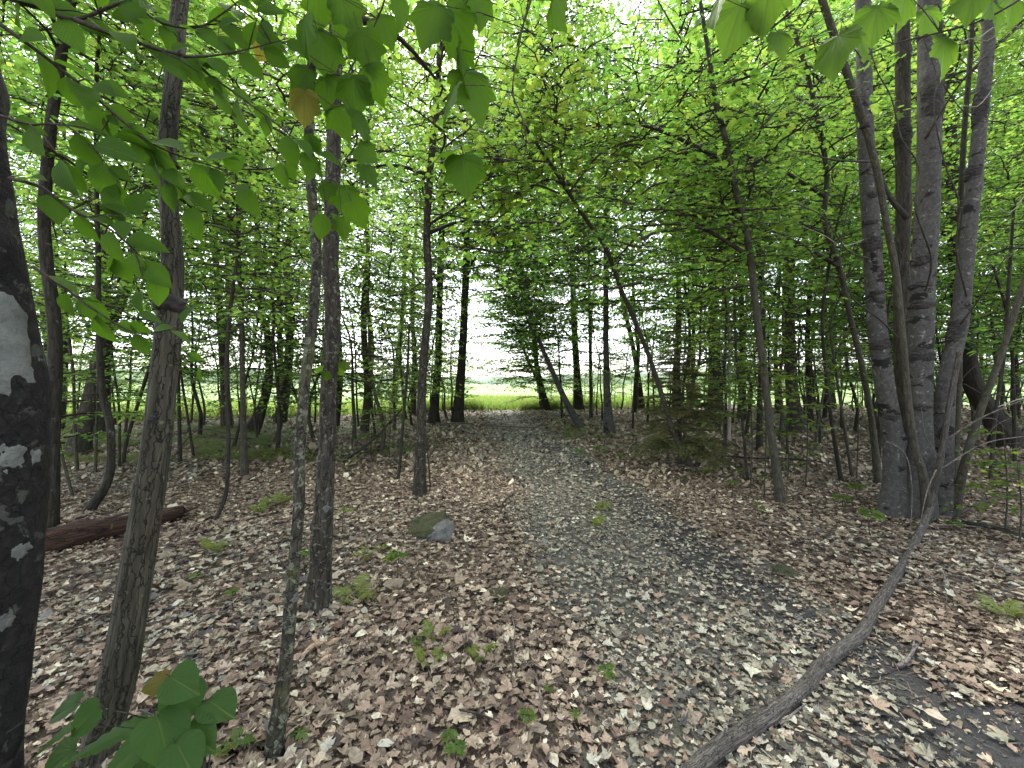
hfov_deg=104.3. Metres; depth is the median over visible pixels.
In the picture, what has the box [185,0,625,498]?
maple tree
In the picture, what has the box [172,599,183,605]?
fallen leaf
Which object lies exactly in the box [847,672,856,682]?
fallen leaf
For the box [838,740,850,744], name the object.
fallen leaf
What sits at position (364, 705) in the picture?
fallen leaf
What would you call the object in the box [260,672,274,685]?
fallen leaf
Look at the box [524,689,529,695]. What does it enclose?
fallen leaf
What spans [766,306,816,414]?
pole sapling
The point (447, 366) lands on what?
pole sapling
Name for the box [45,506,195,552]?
rotten log
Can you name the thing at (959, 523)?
maple seedling
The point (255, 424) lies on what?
pole sapling
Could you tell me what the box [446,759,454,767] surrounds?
fallen leaf
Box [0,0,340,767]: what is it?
maple tree
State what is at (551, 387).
edge shrub
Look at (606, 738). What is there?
fallen leaf
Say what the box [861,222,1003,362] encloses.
pole sapling
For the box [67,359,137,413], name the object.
edge shrub
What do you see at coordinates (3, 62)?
forest tree
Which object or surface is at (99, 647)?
fallen leaf
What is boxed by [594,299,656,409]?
forest sapling
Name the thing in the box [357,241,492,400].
forest sapling
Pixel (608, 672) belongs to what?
maple seedling
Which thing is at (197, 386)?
forest sapling
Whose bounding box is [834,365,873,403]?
edge shrub
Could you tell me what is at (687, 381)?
forest tree
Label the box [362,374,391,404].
edge shrub
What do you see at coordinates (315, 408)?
pole sapling
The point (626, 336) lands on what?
forest tree
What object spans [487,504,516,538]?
stick
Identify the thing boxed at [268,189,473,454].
forest sapling
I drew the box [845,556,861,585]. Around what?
stick
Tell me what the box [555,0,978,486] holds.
maple sapling
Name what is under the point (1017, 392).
forest tree
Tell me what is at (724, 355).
pole sapling
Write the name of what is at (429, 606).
fallen leaf
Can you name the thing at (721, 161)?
maple sapling
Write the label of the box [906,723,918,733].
fallen leaf
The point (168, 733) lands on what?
maple seedling
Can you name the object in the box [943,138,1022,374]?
forest tree
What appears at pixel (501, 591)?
moss stone
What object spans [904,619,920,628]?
fallen leaf
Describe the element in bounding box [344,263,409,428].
pole sapling
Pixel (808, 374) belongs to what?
forest tree
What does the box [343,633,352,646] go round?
fallen leaf
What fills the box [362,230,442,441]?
sapling
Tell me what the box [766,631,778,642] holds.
fallen leaf
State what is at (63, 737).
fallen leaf
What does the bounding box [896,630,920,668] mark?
fallen branch
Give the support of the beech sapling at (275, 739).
on the ground at (438, 755)
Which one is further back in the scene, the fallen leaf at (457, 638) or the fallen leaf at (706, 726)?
the fallen leaf at (457, 638)
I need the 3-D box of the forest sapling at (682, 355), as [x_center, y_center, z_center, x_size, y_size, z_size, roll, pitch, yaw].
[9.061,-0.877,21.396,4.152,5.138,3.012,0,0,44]
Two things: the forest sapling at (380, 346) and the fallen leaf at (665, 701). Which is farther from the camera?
the forest sapling at (380, 346)
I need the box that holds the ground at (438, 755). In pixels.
[24,405,1023,767]
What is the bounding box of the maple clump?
[704,0,1023,523]
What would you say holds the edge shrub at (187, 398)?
on the ground at (438, 755)
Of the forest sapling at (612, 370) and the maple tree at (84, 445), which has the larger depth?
the forest sapling at (612, 370)
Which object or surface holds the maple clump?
on the ground at (438, 755)
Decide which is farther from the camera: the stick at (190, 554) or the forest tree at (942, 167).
the forest tree at (942, 167)
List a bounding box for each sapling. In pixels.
[0,0,285,514]
[12,168,82,395]
[16,158,133,471]
[19,211,114,355]
[20,219,112,382]
[23,245,180,496]
[24,181,203,466]
[25,215,195,474]
[30,248,80,369]
[43,264,150,396]
[63,248,202,436]
[68,269,121,411]
[69,263,135,424]
[69,283,147,389]
[75,0,404,478]
[84,234,237,463]
[104,189,246,463]
[106,215,287,435]
[107,254,232,456]
[109,72,323,524]
[131,308,208,414]
[143,261,233,420]
[181,269,257,421]
[181,271,229,425]
[183,206,304,447]
[185,204,360,441]
[187,178,347,451]
[196,290,279,407]
[213,211,295,436]
[218,220,310,434]
[229,286,295,381]
[233,239,356,400]
[234,299,262,404]
[245,232,389,437]
[254,236,429,441]
[264,24,321,765]
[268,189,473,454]
[286,307,321,422]
[319,244,376,426]
[321,135,402,435]
[336,342,378,447]
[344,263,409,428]
[349,408,399,449]
[351,278,403,408]
[354,311,399,415]
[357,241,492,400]
[359,377,413,457]
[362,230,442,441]
[367,285,455,419]
[375,281,447,425]
[382,316,445,397]
[388,317,420,481]
[400,351,442,398]
[404,0,803,469]
[406,304,491,419]
[407,432,438,487]
[427,312,497,413]
[430,334,457,410]
[471,0,895,506]
[525,288,597,417]
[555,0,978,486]
[556,262,657,419]
[576,284,628,414]
[585,178,820,445]
[593,0,861,450]
[593,335,629,394]
[594,271,683,420]
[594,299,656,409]
[609,264,662,428]
[616,315,673,411]
[623,258,674,412]
[648,304,682,406]
[649,318,707,396]
[650,229,716,434]
[656,258,702,421]
[659,320,698,404]
[665,287,726,409]
[670,179,779,457]
[675,216,796,479]
[677,233,789,430]
[682,356,754,472]
[693,326,734,384]
[695,239,835,437]
[697,304,747,394]
[701,277,779,423]
[715,361,797,495]
[718,233,739,443]
[718,334,807,498]
[719,295,784,404]
[727,267,823,393]
[727,311,796,380]
[733,182,823,442]
[747,320,803,385]
[749,110,894,483]
[755,268,867,422]
[756,270,869,453]
[758,23,1023,476]
[762,360,839,486]
[764,418,821,480]
[766,195,862,443]
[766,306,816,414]
[770,282,839,428]
[773,321,833,390]
[795,212,934,432]
[799,150,1023,382]
[799,325,858,389]
[801,238,892,450]
[805,287,866,428]
[809,233,892,358]
[812,327,877,478]
[813,264,949,422]
[813,316,875,414]
[818,148,994,459]
[827,281,892,428]
[839,327,892,407]
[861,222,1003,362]
[891,268,1022,421]
[934,272,992,420]
[934,289,1023,413]
[934,292,1015,387]
[935,241,1023,411]
[935,260,1023,362]
[935,316,1010,408]
[936,183,1023,459]
[936,320,1010,393]
[937,96,1023,478]
[941,426,1023,527]
[972,204,1023,385]
[973,308,1020,377]
[974,454,1023,543]
[976,314,1023,383]
[979,311,1001,374]
[980,326,1023,413]
[984,251,1023,414]
[984,275,1023,329]
[985,357,1022,406]
[986,332,1023,397]
[987,246,1023,372]
[992,295,1023,418]
[1006,354,1023,409]
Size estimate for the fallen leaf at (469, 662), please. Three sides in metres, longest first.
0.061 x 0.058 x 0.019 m
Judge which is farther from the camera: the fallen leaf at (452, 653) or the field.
the field
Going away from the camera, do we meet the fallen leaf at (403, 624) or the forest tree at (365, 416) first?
the fallen leaf at (403, 624)
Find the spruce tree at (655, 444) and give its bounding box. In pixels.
[629,309,735,470]
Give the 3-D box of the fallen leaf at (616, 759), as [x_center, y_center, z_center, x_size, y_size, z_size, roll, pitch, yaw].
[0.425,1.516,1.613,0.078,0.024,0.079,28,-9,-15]
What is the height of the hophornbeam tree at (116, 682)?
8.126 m
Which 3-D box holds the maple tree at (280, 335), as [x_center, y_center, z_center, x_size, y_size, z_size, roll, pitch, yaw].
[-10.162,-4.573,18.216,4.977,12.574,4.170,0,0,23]
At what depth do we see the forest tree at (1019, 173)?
20.27 m
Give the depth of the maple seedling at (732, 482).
5.54 m
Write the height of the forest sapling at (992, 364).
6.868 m
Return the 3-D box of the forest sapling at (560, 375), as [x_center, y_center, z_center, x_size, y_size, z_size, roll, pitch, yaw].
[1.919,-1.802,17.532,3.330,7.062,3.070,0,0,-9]
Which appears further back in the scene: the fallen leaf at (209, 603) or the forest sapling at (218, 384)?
the forest sapling at (218, 384)
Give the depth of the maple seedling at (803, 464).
6.90 m
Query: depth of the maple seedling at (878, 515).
4.04 m
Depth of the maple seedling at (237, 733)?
1.58 m
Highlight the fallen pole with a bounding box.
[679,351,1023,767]
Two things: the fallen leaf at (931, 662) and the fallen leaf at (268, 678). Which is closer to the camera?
the fallen leaf at (268, 678)
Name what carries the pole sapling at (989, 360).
on the ground at (438, 755)
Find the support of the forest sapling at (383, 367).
on the ground at (438, 755)
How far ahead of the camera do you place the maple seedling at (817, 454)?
7.67 m
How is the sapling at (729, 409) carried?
on the ground at (438, 755)
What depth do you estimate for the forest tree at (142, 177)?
15.51 m
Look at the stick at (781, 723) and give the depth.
1.85 m
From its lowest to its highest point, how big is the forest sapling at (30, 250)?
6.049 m
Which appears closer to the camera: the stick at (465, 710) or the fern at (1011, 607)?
the stick at (465, 710)
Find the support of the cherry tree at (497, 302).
on the ground at (438, 755)
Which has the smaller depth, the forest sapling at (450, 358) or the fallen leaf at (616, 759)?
the fallen leaf at (616, 759)
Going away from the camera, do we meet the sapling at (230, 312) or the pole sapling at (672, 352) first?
the sapling at (230, 312)
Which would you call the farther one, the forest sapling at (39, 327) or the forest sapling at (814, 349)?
the forest sapling at (814, 349)
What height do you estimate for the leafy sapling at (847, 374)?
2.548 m
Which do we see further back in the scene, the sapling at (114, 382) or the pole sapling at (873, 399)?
the pole sapling at (873, 399)
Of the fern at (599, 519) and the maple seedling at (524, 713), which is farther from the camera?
the fern at (599, 519)
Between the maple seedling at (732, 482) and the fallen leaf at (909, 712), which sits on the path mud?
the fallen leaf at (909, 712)
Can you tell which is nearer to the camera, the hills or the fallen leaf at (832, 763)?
the fallen leaf at (832, 763)
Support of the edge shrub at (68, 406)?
on the ground at (438, 755)
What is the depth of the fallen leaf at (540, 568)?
3.34 m
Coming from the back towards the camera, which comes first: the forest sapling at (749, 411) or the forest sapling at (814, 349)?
the forest sapling at (814, 349)
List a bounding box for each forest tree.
[0,0,75,280]
[0,0,134,428]
[0,1,181,434]
[0,6,56,269]
[2,2,129,350]
[43,1,250,325]
[189,0,272,381]
[205,0,342,422]
[263,0,401,426]
[273,0,435,433]
[322,61,414,400]
[372,22,479,415]
[555,89,624,396]
[596,45,671,412]
[613,0,718,410]
[642,47,730,409]
[649,132,703,391]
[660,9,781,410]
[662,221,719,381]
[682,0,810,419]
[729,0,890,424]
[745,32,834,413]
[767,1,886,418]
[768,190,855,406]
[795,0,1023,331]
[795,75,860,409]
[830,41,979,316]
[836,0,1005,289]
[846,5,1018,328]
[857,73,967,319]
[912,14,1023,347]
[913,1,1023,306]
[940,0,1023,415]
[941,29,1023,409]
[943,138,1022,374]
[953,0,1023,312]
[975,30,1023,341]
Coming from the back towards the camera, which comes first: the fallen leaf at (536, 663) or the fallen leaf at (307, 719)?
the fallen leaf at (536, 663)
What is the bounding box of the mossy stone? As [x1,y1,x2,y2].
[406,510,455,542]
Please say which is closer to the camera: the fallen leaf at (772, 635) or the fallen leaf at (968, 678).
the fallen leaf at (968, 678)
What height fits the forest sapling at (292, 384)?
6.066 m
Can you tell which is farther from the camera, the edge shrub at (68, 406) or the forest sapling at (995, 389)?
the forest sapling at (995, 389)
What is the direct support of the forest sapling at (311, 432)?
on the ground at (438, 755)
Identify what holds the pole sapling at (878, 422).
on the ground at (438, 755)
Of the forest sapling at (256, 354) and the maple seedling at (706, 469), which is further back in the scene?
the forest sapling at (256, 354)
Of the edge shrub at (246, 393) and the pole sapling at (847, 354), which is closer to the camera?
the pole sapling at (847, 354)
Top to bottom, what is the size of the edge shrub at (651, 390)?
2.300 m
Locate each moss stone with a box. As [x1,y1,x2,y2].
[489,587,507,604]
[675,478,688,483]
[772,564,797,579]
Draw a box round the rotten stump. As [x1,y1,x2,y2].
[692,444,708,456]
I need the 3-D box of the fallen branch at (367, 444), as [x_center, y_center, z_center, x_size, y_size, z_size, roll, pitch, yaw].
[-2.779,1.034,7.855,1.243,1.095,0.099,0,0,-2]
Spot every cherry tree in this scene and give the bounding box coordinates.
[420,92,593,410]
[485,271,584,403]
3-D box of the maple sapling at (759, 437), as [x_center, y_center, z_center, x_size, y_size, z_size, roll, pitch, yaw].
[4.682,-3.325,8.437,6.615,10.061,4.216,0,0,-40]
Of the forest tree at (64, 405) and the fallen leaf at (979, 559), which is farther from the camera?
the forest tree at (64, 405)
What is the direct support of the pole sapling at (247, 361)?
on the ground at (438, 755)
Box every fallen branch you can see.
[305,445,406,455]
[341,409,401,462]
[351,439,374,461]
[437,422,542,427]
[499,490,520,513]
[726,455,828,462]
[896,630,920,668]
[961,492,999,513]
[961,520,1023,537]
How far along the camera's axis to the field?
73.20 m
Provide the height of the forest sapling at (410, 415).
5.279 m
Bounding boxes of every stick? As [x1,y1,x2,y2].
[61,601,150,631]
[132,708,152,715]
[169,546,218,563]
[172,429,263,460]
[241,661,277,680]
[295,623,327,644]
[430,709,486,728]
[434,705,511,728]
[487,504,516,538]
[509,611,514,648]
[510,640,513,681]
[527,661,542,718]
[551,566,648,605]
[603,730,653,742]
[779,703,806,725]
[786,722,861,766]
[832,671,893,682]
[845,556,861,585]
[889,649,899,672]
[914,582,958,616]
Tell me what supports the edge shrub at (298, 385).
on the ground at (438, 755)
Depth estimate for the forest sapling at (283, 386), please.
9.73 m
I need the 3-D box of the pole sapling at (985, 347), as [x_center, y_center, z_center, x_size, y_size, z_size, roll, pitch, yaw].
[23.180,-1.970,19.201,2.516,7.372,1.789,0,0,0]
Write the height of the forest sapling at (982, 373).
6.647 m
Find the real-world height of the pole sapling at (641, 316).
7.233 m
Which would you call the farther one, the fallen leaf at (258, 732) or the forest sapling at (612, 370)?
the forest sapling at (612, 370)
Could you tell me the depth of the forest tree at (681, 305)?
27.48 m
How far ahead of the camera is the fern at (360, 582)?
2.79 m
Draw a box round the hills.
[68,367,1023,383]
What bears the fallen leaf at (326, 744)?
on the ground at (438, 755)
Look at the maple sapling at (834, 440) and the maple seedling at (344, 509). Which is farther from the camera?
the maple sapling at (834, 440)
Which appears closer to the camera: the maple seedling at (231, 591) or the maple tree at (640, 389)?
the maple seedling at (231, 591)
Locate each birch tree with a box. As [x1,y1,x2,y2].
[480,205,602,428]
[483,0,674,434]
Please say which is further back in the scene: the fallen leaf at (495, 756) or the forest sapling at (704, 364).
the forest sapling at (704, 364)
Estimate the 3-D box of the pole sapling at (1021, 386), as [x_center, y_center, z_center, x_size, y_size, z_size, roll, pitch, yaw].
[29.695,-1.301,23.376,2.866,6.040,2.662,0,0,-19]
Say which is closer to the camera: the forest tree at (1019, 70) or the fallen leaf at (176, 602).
the fallen leaf at (176, 602)
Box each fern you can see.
[199,537,230,552]
[246,497,274,513]
[268,491,292,504]
[332,573,377,604]
[352,546,373,559]
[371,543,390,550]
[413,645,450,665]
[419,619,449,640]
[463,642,497,661]
[590,514,606,526]
[592,502,611,510]
[974,593,1023,618]
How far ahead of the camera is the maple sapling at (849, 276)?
6.67 m
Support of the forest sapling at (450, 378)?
on the ground at (438, 755)
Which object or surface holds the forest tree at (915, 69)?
on the ground at (438, 755)
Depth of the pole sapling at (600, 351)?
19.33 m
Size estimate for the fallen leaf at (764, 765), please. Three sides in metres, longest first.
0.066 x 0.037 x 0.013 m
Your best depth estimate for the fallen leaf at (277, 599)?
2.68 m
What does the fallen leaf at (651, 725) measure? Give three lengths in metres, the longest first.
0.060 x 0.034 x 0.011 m
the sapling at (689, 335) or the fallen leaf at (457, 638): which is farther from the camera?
the sapling at (689, 335)
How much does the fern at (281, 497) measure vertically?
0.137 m
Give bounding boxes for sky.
[0,0,1023,379]
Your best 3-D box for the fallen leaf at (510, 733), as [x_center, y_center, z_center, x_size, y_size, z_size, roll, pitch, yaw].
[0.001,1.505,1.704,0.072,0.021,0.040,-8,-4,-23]
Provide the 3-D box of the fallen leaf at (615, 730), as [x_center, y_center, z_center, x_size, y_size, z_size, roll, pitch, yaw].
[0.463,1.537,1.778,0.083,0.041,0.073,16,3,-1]
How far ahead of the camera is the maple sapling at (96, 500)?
4.52 m
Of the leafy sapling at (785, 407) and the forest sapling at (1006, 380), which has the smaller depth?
the leafy sapling at (785, 407)
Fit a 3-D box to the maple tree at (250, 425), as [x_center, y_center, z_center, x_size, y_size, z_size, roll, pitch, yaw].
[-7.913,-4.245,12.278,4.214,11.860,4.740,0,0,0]
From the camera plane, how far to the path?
2.78 m
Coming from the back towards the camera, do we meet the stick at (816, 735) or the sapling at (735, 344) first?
the sapling at (735, 344)
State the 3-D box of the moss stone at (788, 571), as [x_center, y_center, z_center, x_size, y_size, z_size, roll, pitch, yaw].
[2.288,1.580,3.302,0.194,0.132,0.175,0,0,0]
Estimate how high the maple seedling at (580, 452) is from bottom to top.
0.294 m
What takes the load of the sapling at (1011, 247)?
on the ground at (438, 755)
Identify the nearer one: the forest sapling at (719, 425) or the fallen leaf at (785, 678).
the fallen leaf at (785, 678)
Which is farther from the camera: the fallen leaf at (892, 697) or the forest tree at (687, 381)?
the forest tree at (687, 381)
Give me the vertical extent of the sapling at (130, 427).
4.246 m
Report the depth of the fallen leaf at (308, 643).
2.19 m
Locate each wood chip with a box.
[302,639,319,656]
[315,654,331,666]
[316,640,325,646]
[321,648,332,656]
[327,637,339,645]
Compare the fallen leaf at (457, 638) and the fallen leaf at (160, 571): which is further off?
the fallen leaf at (160, 571)
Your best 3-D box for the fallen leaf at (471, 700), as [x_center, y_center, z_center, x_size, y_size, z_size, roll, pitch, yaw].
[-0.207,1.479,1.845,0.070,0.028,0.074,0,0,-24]
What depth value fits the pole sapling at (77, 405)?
15.95 m
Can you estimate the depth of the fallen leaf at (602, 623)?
2.56 m
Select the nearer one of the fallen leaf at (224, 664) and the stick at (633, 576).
the fallen leaf at (224, 664)
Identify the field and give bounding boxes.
[67,384,1023,416]
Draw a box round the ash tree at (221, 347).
[138,48,287,428]
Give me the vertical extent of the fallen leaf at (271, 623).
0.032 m
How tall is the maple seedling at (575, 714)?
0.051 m
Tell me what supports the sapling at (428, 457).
on the ground at (438, 755)
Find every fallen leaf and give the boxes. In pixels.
[24,742,31,753]
[24,753,30,762]
[25,712,45,722]
[29,685,45,693]
[36,761,44,767]
[45,718,65,729]
[47,732,70,742]
[87,666,99,674]
[91,644,104,650]
[136,689,149,703]
[157,568,166,573]
[161,636,176,648]
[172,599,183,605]
[204,600,217,606]
[209,607,219,611]
[213,754,234,767]
[216,650,229,663]
[218,660,236,675]
[239,746,258,756]
[240,687,260,704]
[247,661,263,669]
[250,729,261,738]
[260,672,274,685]
[267,621,279,627]
[273,595,283,602]
[297,638,313,653]
[299,713,310,725]
[309,694,319,703]
[309,729,318,737]
[314,667,330,677]
[319,736,335,753]
[330,618,343,627]
[331,648,343,662]
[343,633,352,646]
[344,682,359,696]
[355,664,365,674]
[355,700,369,711]
[372,696,384,704]
[377,739,393,746]
[387,653,392,661]
[399,620,405,628]
[399,654,411,661]
[426,602,436,608]
[431,738,440,745]
[433,623,442,632]
[445,647,459,658]
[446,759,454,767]
[452,633,464,645]
[462,696,475,708]
[465,657,474,665]
[489,753,499,762]
[498,677,512,692]
[506,730,516,736]
[507,595,515,602]
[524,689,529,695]
[527,758,538,767]
[530,655,542,667]
[537,564,543,571]
[541,743,549,759]
[549,689,558,699]
[566,687,572,694]
[580,728,596,742]
[586,750,600,765]
[598,620,606,628]
[600,729,611,742]
[601,637,614,646]
[609,724,625,739]
[611,753,626,763]
[614,696,624,700]
[628,569,635,574]
[629,737,638,749]
[640,591,649,600]
[645,749,659,758]
[648,721,655,728]
[656,610,662,617]
[658,696,672,706]
[673,640,685,649]
[696,624,707,632]
[702,719,716,734]
[724,637,737,646]
[737,745,755,758]
[739,701,749,709]
[757,735,768,743]
[760,760,769,767]
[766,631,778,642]
[780,675,792,684]
[784,714,796,723]
[799,648,810,655]
[819,751,838,767]
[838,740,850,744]
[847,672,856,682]
[853,755,863,762]
[865,586,876,590]
[867,747,887,763]
[870,698,891,712]
[885,691,895,699]
[886,653,905,660]
[902,709,921,720]
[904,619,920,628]
[904,745,917,763]
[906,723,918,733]
[909,635,922,642]
[915,608,922,614]
[922,655,940,667]
[924,708,946,720]
[944,661,958,669]
[945,671,954,680]
[962,675,984,689]
[966,642,978,646]
[975,557,985,561]
[982,694,994,704]
[985,727,1008,742]
[994,656,1005,660]
[1008,629,1019,634]
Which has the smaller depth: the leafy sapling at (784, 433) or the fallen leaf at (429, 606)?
the fallen leaf at (429, 606)
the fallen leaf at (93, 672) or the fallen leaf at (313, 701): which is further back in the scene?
the fallen leaf at (93, 672)
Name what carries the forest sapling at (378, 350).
on the ground at (438, 755)
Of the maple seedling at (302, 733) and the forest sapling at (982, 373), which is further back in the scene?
the forest sapling at (982, 373)
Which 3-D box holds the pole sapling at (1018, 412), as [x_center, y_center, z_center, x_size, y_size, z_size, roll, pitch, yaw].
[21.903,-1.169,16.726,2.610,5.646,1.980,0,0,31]
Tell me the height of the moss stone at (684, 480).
0.169 m
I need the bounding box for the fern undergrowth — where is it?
[60,409,619,464]
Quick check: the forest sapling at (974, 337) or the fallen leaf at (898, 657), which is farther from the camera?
the forest sapling at (974, 337)
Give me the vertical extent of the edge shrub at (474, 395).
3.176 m
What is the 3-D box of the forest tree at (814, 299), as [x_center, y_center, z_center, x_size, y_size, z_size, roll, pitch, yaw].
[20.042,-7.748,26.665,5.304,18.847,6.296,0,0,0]
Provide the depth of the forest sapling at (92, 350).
16.56 m
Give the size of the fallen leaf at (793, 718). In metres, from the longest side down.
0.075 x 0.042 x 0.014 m
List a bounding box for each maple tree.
[0,0,297,527]
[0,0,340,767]
[1,0,342,455]
[118,0,567,620]
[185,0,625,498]
[185,62,320,432]
[235,150,323,384]
[323,0,588,424]
[369,194,433,406]
[377,0,563,421]
[446,28,666,408]
[484,35,633,410]
[531,0,804,427]
[608,0,916,433]
[753,0,1023,449]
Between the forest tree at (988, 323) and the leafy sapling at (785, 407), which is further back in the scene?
the forest tree at (988, 323)
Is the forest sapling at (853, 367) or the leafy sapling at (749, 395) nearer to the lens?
the leafy sapling at (749, 395)
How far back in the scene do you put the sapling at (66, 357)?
5.35 m
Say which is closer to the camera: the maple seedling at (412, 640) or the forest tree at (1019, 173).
the maple seedling at (412, 640)
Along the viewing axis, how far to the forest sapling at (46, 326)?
12.10 m
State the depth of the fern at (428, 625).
2.37 m
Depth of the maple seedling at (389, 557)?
3.04 m
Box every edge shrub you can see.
[67,349,130,409]
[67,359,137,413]
[68,353,145,409]
[120,361,201,412]
[180,354,219,418]
[213,370,274,413]
[233,350,319,418]
[274,355,320,410]
[345,370,387,407]
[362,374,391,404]
[388,362,431,409]
[427,361,473,403]
[440,358,483,411]
[529,367,567,410]
[565,366,602,408]
[581,364,620,405]
[596,373,631,406]
[616,378,646,400]
[643,374,658,403]
[799,361,839,402]
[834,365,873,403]
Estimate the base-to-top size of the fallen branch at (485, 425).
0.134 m
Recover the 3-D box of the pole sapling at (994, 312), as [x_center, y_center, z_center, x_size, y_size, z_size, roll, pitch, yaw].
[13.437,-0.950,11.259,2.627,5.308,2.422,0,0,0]
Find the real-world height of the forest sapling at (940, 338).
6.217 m
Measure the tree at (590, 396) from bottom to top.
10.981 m
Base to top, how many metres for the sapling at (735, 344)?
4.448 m
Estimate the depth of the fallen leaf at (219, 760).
1.54 m
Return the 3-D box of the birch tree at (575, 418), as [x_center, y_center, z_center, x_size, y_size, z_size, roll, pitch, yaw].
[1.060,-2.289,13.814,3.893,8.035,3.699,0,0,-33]
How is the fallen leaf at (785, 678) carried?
on the path
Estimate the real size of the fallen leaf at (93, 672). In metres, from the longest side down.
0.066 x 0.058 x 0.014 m
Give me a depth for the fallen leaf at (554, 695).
1.95 m
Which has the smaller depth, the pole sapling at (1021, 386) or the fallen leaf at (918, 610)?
the fallen leaf at (918, 610)
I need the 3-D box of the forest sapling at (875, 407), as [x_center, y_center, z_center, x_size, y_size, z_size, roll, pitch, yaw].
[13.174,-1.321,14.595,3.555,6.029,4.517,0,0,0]
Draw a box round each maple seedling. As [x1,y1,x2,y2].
[33,660,236,767]
[187,573,201,581]
[212,740,229,762]
[224,587,238,600]
[227,725,256,748]
[286,726,309,742]
[301,549,309,573]
[333,506,353,531]
[382,549,409,577]
[409,636,423,646]
[440,727,458,742]
[443,738,466,758]
[519,708,537,731]
[543,684,554,693]
[568,709,580,718]
[573,449,583,461]
[597,663,614,683]
[701,468,713,473]
[725,480,739,495]
[753,502,766,516]
[792,463,810,473]
[805,452,820,462]
[832,494,853,508]
[846,482,869,497]
[857,507,887,535]
[942,519,966,530]
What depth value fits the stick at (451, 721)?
1.76 m
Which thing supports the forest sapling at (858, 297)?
on the ground at (438, 755)
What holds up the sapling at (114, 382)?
on the ground at (438, 755)
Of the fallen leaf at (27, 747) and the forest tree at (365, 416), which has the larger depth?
the forest tree at (365, 416)
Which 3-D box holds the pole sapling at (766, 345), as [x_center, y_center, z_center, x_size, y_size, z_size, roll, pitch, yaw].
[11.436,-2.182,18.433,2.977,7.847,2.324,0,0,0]
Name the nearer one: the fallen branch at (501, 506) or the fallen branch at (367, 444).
the fallen branch at (501, 506)
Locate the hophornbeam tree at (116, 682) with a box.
[74,0,189,767]
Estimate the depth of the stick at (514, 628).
2.48 m
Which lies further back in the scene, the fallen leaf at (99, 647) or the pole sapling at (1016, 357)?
the pole sapling at (1016, 357)
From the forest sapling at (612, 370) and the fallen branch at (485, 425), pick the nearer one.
the fallen branch at (485, 425)
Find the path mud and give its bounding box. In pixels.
[520,435,1023,767]
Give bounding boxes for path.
[484,410,896,767]
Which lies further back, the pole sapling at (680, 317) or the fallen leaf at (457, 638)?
the pole sapling at (680, 317)
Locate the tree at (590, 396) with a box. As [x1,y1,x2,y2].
[539,201,641,417]
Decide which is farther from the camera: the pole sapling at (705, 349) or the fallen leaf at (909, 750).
the pole sapling at (705, 349)
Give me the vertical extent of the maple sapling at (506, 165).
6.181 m
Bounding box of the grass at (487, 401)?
[66,393,684,422]
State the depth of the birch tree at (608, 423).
11.64 m
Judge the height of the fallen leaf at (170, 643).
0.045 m
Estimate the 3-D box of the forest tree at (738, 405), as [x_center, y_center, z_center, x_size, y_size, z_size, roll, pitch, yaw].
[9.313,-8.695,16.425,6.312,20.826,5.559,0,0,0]

